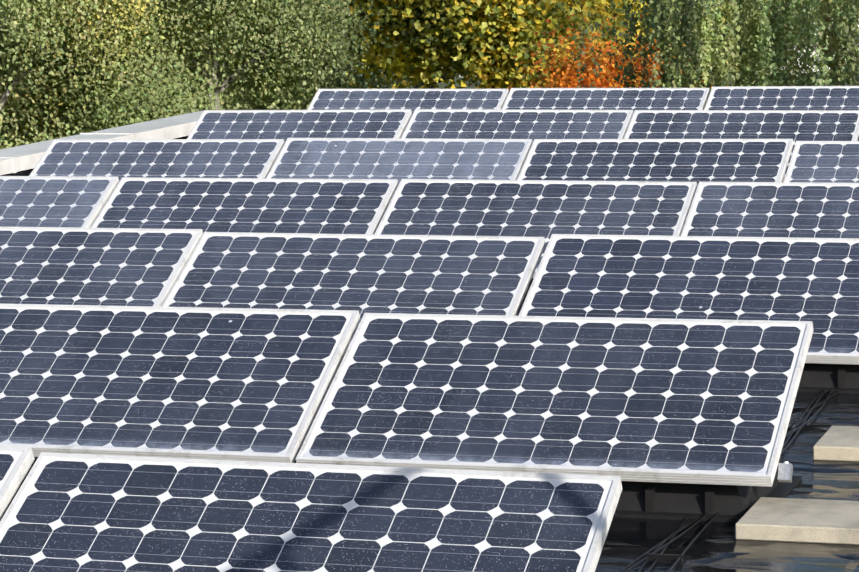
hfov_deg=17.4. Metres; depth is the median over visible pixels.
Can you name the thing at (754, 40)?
tree
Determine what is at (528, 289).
console
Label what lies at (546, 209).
pv module
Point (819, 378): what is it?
console
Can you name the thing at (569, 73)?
orange maple
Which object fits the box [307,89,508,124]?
pv module
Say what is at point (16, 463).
pv module
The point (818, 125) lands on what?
pv module
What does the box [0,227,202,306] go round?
pv module
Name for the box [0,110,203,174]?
parapet coping
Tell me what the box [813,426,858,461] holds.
concrete paver
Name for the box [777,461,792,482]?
bracket
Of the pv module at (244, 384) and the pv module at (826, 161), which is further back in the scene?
the pv module at (826, 161)
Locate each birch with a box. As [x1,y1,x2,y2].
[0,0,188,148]
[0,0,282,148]
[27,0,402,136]
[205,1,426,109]
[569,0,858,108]
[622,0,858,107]
[810,0,858,85]
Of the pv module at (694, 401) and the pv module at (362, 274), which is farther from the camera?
the pv module at (362, 274)
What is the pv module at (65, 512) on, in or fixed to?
on the console
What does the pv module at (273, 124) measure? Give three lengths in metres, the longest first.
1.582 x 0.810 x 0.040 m
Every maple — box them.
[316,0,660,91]
[508,13,729,89]
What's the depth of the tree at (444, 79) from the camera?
80.60 m
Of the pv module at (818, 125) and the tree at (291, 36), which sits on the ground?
the tree at (291, 36)
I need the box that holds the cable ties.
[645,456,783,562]
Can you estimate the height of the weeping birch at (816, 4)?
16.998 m
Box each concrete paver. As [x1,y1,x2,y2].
[735,497,858,544]
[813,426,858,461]
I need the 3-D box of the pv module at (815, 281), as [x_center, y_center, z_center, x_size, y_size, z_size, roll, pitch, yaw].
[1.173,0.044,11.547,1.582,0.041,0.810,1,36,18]
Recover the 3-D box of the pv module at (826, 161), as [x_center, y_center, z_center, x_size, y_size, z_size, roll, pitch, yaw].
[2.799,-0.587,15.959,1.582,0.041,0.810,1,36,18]
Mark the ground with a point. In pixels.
(441, 85)
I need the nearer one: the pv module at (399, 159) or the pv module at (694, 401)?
the pv module at (694, 401)
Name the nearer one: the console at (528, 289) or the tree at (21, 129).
the console at (528, 289)
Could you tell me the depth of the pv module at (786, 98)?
21.18 m
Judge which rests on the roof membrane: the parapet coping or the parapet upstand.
the parapet upstand
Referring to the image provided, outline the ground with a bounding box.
[1,71,854,145]
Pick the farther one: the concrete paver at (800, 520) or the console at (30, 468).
the console at (30, 468)
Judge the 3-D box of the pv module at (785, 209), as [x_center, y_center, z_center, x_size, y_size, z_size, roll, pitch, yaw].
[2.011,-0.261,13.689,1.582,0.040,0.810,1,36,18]
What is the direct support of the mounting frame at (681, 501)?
on the roof membrane
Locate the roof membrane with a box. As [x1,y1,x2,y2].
[0,301,858,571]
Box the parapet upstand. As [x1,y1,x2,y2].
[0,136,187,175]
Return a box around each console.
[17,408,319,489]
[523,278,533,300]
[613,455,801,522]
[797,363,858,393]
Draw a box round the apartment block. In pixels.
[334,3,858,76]
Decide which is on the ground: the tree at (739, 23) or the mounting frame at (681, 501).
the tree at (739, 23)
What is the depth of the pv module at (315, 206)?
14.80 m
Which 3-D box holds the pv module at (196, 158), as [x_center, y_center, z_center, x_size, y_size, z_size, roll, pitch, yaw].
[-1.760,-0.675,17.468,1.582,0.041,0.810,1,36,18]
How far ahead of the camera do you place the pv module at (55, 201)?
15.17 m
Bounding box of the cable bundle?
[620,387,838,571]
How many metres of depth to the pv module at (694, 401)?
9.27 m
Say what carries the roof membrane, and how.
on the building
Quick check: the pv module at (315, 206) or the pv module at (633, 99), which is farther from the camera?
the pv module at (633, 99)
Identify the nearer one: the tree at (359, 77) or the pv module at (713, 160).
the pv module at (713, 160)
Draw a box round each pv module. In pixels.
[0,176,118,227]
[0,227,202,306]
[0,303,360,462]
[0,446,34,518]
[0,452,621,571]
[29,139,284,181]
[90,177,398,233]
[161,232,545,350]
[187,109,411,141]
[266,138,532,183]
[296,313,812,486]
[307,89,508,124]
[375,179,697,277]
[401,109,633,141]
[501,88,709,111]
[517,139,793,184]
[519,234,858,364]
[624,110,858,181]
[681,182,858,237]
[704,86,858,140]
[784,141,858,182]
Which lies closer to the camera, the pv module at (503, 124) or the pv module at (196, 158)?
the pv module at (196, 158)
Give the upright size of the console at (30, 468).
0.403 m
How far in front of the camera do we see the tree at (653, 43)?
57.75 m
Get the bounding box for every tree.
[413,68,506,88]
[620,0,819,59]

